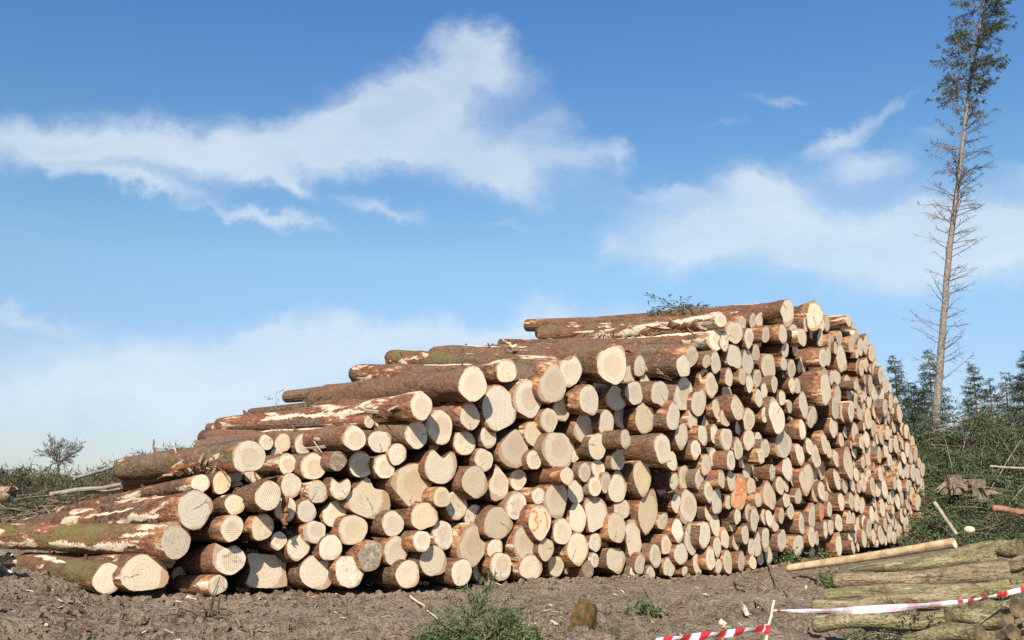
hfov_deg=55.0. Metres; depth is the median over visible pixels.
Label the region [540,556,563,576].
log
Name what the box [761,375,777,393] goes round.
log
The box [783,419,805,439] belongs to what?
log
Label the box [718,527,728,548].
log
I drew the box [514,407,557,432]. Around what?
log
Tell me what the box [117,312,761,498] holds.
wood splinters
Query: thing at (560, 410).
log
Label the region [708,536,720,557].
log
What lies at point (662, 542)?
log
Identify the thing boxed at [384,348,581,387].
log
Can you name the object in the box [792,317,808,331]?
log
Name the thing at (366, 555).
log
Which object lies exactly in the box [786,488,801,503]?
log
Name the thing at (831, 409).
log
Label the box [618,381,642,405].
log
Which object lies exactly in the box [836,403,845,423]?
log
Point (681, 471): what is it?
log
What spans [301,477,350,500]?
log
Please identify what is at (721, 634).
barrier tape
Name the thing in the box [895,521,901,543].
log
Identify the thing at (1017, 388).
spruce tree
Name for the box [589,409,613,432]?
log
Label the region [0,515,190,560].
log
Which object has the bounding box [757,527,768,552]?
log
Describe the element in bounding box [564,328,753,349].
log
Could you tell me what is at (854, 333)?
log
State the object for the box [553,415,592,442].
log
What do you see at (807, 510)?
log
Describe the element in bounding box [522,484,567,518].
log
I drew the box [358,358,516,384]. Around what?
log
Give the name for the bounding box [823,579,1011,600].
log
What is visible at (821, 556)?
weed
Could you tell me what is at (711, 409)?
log
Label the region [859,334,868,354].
log
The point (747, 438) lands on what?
log
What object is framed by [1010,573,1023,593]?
log
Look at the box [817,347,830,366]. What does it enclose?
log
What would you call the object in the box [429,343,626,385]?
log
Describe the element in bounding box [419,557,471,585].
log
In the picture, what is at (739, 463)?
log
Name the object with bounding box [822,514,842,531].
log
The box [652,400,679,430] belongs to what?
log
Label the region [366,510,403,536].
log
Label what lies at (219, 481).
log
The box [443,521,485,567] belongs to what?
log
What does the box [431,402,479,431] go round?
log
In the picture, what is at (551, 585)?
stick
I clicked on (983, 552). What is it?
log
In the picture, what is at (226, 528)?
log
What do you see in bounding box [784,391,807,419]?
log
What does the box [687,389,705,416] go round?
log
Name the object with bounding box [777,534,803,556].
log
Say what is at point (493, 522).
log
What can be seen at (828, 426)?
log
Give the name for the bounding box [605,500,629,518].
log
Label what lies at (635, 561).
log
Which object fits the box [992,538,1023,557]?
log
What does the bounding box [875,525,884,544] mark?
log
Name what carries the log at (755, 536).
on the log at (748, 548)
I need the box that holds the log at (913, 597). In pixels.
[811,592,961,613]
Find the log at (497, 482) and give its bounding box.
[471,464,507,501]
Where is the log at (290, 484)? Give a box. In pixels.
[243,473,301,497]
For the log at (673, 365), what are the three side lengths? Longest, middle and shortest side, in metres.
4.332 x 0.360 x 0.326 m
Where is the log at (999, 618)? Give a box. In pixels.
[946,606,1013,629]
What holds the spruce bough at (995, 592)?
on the log at (863, 591)
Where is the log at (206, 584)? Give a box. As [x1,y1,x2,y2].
[156,574,226,595]
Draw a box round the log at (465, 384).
[305,365,486,402]
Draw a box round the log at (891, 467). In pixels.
[887,457,896,470]
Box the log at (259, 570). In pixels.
[224,552,287,588]
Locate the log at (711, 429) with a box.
[705,423,717,443]
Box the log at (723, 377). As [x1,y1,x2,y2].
[713,367,732,386]
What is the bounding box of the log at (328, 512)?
[313,500,345,527]
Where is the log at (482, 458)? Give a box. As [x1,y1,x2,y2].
[456,448,492,471]
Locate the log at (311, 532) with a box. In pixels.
[273,520,325,543]
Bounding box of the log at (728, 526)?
[719,521,735,531]
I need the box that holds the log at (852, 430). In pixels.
[838,422,858,441]
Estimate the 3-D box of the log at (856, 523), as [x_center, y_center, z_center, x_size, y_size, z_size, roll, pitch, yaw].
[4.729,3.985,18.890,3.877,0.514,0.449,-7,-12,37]
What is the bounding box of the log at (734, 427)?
[717,421,740,435]
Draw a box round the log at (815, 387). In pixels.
[793,367,830,405]
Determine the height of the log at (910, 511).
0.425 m
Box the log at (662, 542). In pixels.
[640,534,671,554]
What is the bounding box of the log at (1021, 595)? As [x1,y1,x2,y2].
[1012,593,1023,600]
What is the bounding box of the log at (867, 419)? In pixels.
[862,407,871,429]
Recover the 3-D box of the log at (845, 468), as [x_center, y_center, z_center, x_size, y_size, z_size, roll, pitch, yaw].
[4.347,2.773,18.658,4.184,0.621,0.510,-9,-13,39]
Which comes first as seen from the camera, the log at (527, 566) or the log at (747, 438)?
the log at (527, 566)
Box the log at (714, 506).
[697,488,721,514]
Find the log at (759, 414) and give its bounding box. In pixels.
[750,407,766,422]
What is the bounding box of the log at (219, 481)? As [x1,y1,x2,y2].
[140,471,230,495]
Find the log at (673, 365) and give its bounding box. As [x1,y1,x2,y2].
[642,354,689,377]
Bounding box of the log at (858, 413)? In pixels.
[853,403,862,420]
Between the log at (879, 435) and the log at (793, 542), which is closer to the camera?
the log at (793, 542)
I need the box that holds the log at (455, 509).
[435,491,466,520]
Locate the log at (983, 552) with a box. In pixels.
[849,540,997,571]
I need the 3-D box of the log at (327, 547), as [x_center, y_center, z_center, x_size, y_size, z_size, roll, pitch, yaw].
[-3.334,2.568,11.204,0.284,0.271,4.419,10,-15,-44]
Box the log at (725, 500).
[721,495,730,509]
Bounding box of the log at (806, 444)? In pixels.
[792,438,812,454]
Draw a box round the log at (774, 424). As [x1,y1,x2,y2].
[751,397,784,434]
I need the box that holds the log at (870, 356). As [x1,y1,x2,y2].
[858,344,875,361]
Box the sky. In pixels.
[0,0,1023,486]
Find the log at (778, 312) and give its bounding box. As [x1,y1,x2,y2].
[599,299,793,327]
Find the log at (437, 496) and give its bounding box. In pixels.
[422,487,450,506]
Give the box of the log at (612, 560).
[593,547,625,573]
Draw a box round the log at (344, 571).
[328,555,363,588]
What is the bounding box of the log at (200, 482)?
[51,474,209,512]
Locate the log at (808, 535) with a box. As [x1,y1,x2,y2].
[793,525,814,547]
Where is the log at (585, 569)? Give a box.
[560,560,593,577]
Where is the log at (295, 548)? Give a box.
[259,534,309,561]
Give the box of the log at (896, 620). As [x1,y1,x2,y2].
[812,609,947,632]
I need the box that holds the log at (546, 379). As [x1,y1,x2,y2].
[348,361,565,404]
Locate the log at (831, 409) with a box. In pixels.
[814,395,838,419]
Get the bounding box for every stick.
[67,597,92,610]
[152,439,155,452]
[235,617,252,634]
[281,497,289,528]
[410,595,437,618]
[502,339,516,347]
[507,349,518,352]
[545,580,557,591]
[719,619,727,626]
[733,580,769,614]
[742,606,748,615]
[764,600,774,639]
[767,563,790,597]
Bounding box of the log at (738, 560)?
[729,550,744,571]
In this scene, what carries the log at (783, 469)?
on the smaller logs at (903, 479)
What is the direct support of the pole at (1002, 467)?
in the brushwood
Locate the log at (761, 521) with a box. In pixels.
[757,509,765,525]
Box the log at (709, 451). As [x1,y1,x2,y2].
[700,447,715,466]
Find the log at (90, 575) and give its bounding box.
[16,549,118,594]
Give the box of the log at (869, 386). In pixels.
[865,374,872,395]
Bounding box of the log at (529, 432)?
[503,421,541,446]
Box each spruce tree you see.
[885,355,921,433]
[902,0,1017,433]
[902,382,928,434]
[906,349,966,435]
[957,363,1002,434]
[983,377,1008,425]
[994,372,1019,432]
[996,350,1023,432]
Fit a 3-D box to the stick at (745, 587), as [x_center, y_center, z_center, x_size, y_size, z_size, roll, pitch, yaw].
[2.434,2.811,10.066,0.080,0.101,3.964,-2,-10,9]
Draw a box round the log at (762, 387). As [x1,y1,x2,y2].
[758,382,767,397]
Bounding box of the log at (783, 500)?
[775,493,789,507]
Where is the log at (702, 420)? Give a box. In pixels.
[697,415,709,426]
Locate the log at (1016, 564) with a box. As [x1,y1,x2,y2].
[1006,555,1023,573]
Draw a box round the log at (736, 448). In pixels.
[729,437,742,459]
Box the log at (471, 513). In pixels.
[446,504,479,521]
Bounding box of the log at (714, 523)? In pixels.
[693,514,719,536]
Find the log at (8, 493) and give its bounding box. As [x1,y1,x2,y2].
[0,486,17,502]
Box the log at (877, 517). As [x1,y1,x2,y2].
[873,506,879,522]
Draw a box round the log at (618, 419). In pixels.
[611,408,624,429]
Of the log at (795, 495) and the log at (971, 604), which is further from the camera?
the log at (795, 495)
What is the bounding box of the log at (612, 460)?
[600,450,623,470]
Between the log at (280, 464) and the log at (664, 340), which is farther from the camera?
the log at (664, 340)
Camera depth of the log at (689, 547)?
13.08 m
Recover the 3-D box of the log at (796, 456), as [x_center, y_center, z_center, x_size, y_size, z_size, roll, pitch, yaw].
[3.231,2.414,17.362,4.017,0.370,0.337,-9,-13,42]
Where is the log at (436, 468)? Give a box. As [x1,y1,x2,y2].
[402,449,456,484]
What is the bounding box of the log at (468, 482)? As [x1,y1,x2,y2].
[432,465,487,499]
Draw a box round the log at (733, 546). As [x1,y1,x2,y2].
[727,534,739,550]
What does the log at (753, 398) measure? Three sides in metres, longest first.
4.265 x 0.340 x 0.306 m
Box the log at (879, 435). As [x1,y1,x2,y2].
[876,425,883,445]
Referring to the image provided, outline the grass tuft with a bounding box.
[567,611,681,639]
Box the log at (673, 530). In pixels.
[649,518,682,543]
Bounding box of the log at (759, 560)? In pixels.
[755,553,763,564]
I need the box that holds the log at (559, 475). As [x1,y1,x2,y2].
[523,466,573,484]
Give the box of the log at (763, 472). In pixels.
[753,464,774,480]
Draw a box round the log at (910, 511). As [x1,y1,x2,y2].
[906,505,914,518]
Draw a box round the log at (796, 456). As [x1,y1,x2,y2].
[787,443,804,465]
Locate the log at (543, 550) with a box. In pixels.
[533,537,553,561]
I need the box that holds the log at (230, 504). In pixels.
[209,494,244,516]
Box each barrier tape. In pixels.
[653,624,767,639]
[774,586,1023,613]
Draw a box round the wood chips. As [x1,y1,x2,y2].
[1,556,849,639]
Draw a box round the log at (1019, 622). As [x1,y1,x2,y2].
[1014,614,1023,635]
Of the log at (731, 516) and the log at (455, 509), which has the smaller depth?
the log at (455, 509)
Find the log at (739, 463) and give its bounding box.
[734,457,745,467]
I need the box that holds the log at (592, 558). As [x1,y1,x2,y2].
[585,552,598,567]
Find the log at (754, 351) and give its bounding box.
[749,344,759,360]
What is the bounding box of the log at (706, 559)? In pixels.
[695,545,715,570]
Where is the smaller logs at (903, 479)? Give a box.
[51,312,926,592]
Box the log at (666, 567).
[653,557,674,576]
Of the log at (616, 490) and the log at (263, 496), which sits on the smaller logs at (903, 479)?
the log at (263, 496)
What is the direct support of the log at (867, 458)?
on the smaller logs at (903, 479)
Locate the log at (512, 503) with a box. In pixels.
[466,490,525,519]
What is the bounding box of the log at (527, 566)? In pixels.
[507,554,541,579]
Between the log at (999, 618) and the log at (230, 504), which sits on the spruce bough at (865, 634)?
the log at (999, 618)
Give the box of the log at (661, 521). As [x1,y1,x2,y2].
[652,512,667,529]
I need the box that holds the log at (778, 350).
[759,343,788,357]
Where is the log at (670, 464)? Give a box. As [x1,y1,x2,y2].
[647,451,677,470]
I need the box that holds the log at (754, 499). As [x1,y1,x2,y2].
[745,492,761,506]
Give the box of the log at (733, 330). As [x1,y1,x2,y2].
[535,319,742,343]
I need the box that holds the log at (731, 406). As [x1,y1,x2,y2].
[712,394,744,421]
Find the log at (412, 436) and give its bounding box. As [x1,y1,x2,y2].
[197,422,426,449]
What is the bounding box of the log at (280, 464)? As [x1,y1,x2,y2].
[254,453,295,474]
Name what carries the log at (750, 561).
on the ground
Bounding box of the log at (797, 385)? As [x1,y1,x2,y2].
[793,377,799,393]
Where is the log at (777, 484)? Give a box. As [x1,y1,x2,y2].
[768,476,783,495]
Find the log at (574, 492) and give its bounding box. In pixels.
[564,480,583,503]
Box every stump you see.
[935,475,967,495]
[954,479,1001,503]
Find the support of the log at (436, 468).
on the log at (468, 482)
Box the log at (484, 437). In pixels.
[468,425,495,448]
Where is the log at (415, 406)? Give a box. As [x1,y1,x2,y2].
[214,391,431,429]
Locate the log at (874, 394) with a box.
[871,384,877,401]
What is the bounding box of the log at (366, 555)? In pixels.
[341,540,381,571]
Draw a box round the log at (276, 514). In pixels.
[245,497,295,521]
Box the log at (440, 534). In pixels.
[402,520,452,549]
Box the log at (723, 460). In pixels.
[711,450,734,470]
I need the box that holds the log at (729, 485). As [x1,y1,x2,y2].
[720,471,735,491]
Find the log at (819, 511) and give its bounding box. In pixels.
[808,502,823,521]
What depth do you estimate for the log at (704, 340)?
14.16 m
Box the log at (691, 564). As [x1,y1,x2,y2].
[675,553,701,575]
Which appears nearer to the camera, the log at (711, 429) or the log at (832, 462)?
the log at (711, 429)
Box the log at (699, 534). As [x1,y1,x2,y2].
[690,521,709,548]
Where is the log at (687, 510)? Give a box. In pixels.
[665,488,696,524]
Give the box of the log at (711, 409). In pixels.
[702,398,719,419]
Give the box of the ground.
[0,544,1023,639]
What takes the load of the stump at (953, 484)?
in the brushwood
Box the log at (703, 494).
[687,480,712,503]
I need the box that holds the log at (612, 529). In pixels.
[593,512,625,543]
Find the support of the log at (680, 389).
on the log at (688, 418)
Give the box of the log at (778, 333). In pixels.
[762,324,786,343]
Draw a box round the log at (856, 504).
[843,494,859,511]
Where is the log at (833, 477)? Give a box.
[824,468,840,490]
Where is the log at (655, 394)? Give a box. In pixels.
[638,381,668,407]
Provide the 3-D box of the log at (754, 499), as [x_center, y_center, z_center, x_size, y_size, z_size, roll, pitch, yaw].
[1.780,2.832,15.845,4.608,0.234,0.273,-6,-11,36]
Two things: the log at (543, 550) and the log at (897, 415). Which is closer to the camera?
the log at (543, 550)
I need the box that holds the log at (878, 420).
[874,416,881,424]
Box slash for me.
[0,485,92,522]
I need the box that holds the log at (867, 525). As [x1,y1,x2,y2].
[863,518,871,538]
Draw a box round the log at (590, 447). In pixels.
[574,433,605,459]
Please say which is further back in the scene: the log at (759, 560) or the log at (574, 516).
the log at (759, 560)
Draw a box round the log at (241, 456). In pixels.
[113,440,265,479]
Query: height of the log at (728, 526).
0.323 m
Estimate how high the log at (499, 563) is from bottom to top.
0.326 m
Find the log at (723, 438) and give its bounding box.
[700,428,731,450]
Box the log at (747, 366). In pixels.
[740,349,753,373]
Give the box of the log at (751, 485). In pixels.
[745,477,755,494]
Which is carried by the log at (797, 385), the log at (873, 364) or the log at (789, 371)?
the log at (789, 371)
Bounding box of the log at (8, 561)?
[0,549,16,574]
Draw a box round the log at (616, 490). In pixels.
[598,470,626,502]
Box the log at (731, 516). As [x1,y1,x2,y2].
[717,507,740,524]
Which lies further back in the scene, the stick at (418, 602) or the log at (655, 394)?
the log at (655, 394)
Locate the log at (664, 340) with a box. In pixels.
[563,331,728,351]
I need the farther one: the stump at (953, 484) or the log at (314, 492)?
the stump at (953, 484)
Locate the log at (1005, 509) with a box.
[991,505,1023,514]
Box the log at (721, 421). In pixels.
[709,410,729,426]
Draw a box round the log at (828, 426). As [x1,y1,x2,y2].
[806,417,837,438]
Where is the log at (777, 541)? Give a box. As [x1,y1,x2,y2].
[769,529,785,551]
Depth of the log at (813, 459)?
16.33 m
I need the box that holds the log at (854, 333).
[841,328,858,345]
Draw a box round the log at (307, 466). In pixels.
[270,452,324,479]
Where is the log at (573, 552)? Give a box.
[552,532,587,566]
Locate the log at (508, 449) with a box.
[485,429,528,469]
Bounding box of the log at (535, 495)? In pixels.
[508,487,543,503]
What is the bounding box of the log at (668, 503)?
[656,492,680,513]
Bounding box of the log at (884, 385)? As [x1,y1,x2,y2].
[877,376,888,393]
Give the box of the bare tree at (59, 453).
[32,434,84,477]
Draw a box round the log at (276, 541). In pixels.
[221,531,286,550]
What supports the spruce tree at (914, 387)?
on the ground
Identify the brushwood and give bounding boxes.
[874,396,1023,548]
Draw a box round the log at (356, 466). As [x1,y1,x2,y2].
[309,450,370,477]
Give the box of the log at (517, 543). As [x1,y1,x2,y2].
[501,525,533,561]
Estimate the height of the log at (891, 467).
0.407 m
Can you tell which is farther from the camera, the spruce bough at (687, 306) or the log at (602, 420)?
the spruce bough at (687, 306)
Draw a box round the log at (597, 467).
[576,460,604,477]
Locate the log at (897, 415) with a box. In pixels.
[891,403,902,423]
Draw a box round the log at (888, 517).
[885,504,890,523]
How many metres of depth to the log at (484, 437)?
10.96 m
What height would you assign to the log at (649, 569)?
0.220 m
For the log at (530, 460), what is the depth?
11.29 m
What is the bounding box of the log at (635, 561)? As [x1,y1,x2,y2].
[624,552,644,573]
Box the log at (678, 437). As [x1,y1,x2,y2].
[630,423,687,450]
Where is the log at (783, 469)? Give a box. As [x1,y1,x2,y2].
[761,457,792,481]
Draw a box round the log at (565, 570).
[561,566,568,573]
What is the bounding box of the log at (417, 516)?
[390,501,437,530]
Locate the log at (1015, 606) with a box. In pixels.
[974,597,1023,618]
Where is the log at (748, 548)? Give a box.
[738,538,754,555]
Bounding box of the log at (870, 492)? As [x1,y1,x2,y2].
[857,476,875,497]
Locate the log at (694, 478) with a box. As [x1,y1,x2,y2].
[685,467,703,490]
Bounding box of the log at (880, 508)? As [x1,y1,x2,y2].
[876,498,885,517]
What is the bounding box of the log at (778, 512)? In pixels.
[770,507,783,523]
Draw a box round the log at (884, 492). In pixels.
[880,478,887,498]
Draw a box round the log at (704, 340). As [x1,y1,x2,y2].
[617,330,724,351]
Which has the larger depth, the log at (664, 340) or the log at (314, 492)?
the log at (664, 340)
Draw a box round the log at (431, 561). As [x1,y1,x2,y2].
[406,544,446,576]
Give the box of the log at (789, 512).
[783,503,793,519]
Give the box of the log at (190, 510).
[11,489,213,530]
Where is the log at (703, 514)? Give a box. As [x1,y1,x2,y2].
[693,504,711,521]
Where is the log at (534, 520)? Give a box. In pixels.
[512,504,550,540]
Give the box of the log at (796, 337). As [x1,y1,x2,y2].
[786,329,806,346]
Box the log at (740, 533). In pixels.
[727,525,748,544]
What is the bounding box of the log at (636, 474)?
[619,460,650,497]
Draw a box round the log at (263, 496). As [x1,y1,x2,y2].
[218,480,280,512]
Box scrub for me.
[0,441,193,521]
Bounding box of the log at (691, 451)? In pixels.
[673,440,700,460]
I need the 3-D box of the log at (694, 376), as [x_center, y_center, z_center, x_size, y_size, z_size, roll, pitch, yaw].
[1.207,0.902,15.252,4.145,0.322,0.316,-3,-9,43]
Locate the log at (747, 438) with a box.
[732,430,754,450]
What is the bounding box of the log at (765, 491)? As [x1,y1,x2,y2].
[755,480,775,510]
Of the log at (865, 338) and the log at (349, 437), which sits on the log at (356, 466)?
the log at (349, 437)
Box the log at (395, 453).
[367,443,406,465]
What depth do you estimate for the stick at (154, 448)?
18.84 m
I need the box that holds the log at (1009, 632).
[985,624,1020,639]
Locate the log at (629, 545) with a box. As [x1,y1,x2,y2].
[606,519,641,556]
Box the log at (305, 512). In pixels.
[287,498,315,522]
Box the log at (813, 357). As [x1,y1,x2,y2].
[796,348,826,366]
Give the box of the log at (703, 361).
[690,354,710,368]
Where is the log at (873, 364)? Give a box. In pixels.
[869,359,877,379]
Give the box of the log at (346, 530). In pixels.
[325,515,367,545]
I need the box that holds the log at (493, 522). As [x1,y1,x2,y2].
[474,505,512,539]
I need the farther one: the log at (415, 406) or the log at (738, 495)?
the log at (738, 495)
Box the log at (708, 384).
[691,372,717,398]
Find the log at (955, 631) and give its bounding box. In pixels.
[901,623,986,639]
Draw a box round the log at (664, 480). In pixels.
[649,472,678,489]
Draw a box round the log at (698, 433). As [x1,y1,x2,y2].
[687,425,706,445]
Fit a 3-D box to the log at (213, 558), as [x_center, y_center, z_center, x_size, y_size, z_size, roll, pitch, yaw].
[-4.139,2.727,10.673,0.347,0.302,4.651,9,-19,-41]
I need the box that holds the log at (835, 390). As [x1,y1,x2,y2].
[830,384,840,403]
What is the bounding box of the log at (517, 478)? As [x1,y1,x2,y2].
[501,469,526,490]
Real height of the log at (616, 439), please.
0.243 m
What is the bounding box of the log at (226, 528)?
[189,515,243,542]
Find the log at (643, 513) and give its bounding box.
[623,488,657,535]
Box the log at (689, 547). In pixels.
[681,522,696,555]
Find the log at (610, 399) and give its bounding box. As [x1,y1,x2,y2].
[595,385,625,411]
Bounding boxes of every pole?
[49,483,120,496]
[73,466,112,479]
[84,488,120,494]
[786,538,956,571]
[933,501,957,534]
[990,465,1023,468]
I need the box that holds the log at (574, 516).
[562,503,586,532]
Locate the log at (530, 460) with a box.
[518,450,540,469]
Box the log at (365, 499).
[339,477,390,519]
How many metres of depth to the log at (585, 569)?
11.58 m
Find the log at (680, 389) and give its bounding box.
[661,377,692,410]
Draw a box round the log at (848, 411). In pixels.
[840,400,853,422]
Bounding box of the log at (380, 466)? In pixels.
[319,454,393,478]
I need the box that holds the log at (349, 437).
[206,424,365,451]
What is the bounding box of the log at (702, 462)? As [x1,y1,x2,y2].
[677,454,711,475]
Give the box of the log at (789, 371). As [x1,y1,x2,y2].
[775,359,795,377]
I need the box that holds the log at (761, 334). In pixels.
[749,325,769,342]
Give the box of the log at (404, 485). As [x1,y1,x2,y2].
[370,463,431,507]
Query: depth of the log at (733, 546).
13.96 m
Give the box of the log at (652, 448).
[605,433,669,464]
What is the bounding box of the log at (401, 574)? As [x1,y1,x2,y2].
[361,559,418,588]
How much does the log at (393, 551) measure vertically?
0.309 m
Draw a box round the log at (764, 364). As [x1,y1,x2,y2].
[753,353,774,376]
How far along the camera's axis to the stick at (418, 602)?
8.79 m
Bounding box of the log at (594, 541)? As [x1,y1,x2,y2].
[581,533,600,551]
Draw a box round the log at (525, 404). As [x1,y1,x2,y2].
[499,379,541,418]
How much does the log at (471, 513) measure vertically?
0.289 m
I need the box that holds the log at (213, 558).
[174,543,245,575]
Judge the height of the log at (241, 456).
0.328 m
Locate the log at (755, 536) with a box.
[749,530,761,556]
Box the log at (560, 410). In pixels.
[540,398,568,421]
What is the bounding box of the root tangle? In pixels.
[158,577,233,619]
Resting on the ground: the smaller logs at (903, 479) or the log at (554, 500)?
the smaller logs at (903, 479)
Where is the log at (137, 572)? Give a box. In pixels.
[73,553,169,591]
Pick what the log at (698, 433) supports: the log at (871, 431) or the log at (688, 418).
the log at (688, 418)
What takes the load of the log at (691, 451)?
on the log at (702, 462)
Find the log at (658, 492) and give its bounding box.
[654,489,665,494]
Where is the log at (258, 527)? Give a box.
[190,513,273,544]
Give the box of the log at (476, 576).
[469,565,484,581]
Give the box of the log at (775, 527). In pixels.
[768,514,778,531]
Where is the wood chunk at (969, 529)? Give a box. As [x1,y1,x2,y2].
[964,526,974,532]
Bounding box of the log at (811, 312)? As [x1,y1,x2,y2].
[793,301,823,331]
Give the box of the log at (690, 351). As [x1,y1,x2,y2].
[490,343,697,367]
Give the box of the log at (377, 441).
[360,430,390,452]
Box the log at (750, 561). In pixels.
[744,554,755,568]
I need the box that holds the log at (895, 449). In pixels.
[889,435,898,453]
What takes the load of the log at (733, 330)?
on the log at (731, 357)
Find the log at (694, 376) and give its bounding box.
[686,368,707,383]
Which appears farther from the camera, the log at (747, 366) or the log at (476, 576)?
the log at (747, 366)
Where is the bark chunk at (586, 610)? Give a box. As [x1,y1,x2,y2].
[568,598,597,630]
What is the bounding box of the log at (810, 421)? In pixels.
[803,406,816,428]
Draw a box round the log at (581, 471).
[569,462,590,481]
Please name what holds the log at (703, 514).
on the log at (714, 523)
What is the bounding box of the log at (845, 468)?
[831,446,852,480]
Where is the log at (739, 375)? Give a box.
[731,368,745,385]
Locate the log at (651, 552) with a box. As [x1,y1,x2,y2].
[640,543,660,568]
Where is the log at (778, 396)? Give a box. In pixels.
[767,390,784,405]
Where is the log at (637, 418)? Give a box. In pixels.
[623,402,653,434]
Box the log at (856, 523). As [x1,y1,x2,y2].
[854,516,859,535]
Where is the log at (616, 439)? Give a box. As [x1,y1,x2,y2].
[602,429,630,448]
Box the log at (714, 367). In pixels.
[698,350,720,373]
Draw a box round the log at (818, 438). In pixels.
[805,430,827,454]
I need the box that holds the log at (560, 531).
[546,518,571,544]
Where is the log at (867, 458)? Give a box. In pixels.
[864,446,870,467]
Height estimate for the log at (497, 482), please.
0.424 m
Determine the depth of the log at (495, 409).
11.05 m
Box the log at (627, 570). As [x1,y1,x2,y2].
[599,566,635,575]
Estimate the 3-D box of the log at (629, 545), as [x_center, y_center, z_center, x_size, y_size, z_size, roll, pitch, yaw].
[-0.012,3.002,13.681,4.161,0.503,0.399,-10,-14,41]
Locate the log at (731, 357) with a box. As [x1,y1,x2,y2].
[717,344,742,368]
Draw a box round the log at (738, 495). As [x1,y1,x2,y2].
[720,473,747,509]
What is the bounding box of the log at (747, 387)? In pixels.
[730,374,752,393]
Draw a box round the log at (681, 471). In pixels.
[656,465,688,490]
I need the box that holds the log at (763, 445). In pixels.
[752,439,769,457]
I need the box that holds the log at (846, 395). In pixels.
[841,390,852,399]
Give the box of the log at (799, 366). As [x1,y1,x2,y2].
[785,356,805,373]
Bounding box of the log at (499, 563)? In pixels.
[477,552,510,581]
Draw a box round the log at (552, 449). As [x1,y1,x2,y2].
[528,432,571,468]
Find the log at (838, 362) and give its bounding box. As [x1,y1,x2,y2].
[825,344,846,372]
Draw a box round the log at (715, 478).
[704,470,724,488]
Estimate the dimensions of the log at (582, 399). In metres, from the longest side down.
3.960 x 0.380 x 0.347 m
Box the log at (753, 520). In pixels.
[737,506,758,532]
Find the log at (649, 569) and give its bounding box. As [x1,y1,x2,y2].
[639,565,654,577]
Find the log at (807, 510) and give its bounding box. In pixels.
[793,503,814,526]
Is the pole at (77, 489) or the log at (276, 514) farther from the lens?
the pole at (77, 489)
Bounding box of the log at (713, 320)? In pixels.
[574,311,725,338]
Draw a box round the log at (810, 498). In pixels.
[802,469,819,502]
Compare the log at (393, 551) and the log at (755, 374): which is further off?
the log at (755, 374)
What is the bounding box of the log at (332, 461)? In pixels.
[292,451,346,471]
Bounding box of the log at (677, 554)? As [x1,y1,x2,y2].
[661,542,687,564]
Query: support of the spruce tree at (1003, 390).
on the ground
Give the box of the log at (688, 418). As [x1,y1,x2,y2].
[679,410,696,428]
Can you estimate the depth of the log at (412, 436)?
10.37 m
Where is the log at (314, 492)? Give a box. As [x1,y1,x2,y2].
[292,480,327,503]
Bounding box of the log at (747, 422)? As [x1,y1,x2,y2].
[738,407,754,430]
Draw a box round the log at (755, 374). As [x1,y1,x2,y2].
[750,369,760,387]
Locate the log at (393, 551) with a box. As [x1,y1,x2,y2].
[364,535,407,565]
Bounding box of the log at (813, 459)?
[804,444,820,468]
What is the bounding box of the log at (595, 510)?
[579,496,607,532]
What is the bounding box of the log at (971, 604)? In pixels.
[916,595,978,611]
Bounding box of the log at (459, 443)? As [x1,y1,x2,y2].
[436,431,475,455]
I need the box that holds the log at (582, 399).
[564,384,597,415]
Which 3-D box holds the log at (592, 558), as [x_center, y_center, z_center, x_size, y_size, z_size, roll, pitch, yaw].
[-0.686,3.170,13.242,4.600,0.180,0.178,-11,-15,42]
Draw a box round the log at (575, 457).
[570,441,578,461]
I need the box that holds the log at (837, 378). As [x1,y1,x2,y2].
[832,370,840,384]
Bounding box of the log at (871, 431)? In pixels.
[865,420,876,437]
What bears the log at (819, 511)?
on the smaller logs at (903, 479)
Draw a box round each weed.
[609,595,662,621]
[773,546,801,563]
[800,548,838,561]
[813,565,850,588]
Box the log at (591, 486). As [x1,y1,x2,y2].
[580,476,600,496]
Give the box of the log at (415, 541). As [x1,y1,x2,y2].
[397,531,429,551]
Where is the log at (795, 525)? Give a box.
[779,511,803,534]
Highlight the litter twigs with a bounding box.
[0,569,845,639]
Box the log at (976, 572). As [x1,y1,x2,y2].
[832,561,1010,587]
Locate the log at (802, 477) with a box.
[789,463,813,496]
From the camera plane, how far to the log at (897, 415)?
19.93 m
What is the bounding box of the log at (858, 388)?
[849,376,861,392]
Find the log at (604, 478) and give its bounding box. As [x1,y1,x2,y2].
[598,472,609,493]
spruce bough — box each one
[264,389,319,410]
[408,570,543,639]
[429,630,469,639]
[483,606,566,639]
[645,293,716,315]
[830,596,1020,639]
[978,575,1020,600]
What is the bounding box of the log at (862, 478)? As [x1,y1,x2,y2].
[859,471,865,492]
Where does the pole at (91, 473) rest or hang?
on the scrub
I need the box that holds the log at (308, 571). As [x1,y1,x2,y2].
[286,554,330,589]
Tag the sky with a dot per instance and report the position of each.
(210, 210)
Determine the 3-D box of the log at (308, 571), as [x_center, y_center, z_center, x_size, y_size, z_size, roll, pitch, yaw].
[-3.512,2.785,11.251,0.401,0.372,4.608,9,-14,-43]
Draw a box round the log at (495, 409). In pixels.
[472,384,515,432]
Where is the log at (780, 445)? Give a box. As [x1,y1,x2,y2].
[761,430,791,458]
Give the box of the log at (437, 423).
[422,409,451,445]
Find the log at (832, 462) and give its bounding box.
[821,449,838,467]
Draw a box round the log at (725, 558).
[717,548,731,574]
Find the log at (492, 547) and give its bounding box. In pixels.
[481,539,502,556]
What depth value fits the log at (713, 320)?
14.96 m
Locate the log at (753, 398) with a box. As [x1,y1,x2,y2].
[732,388,762,407]
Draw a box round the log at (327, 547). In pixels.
[308,534,341,560]

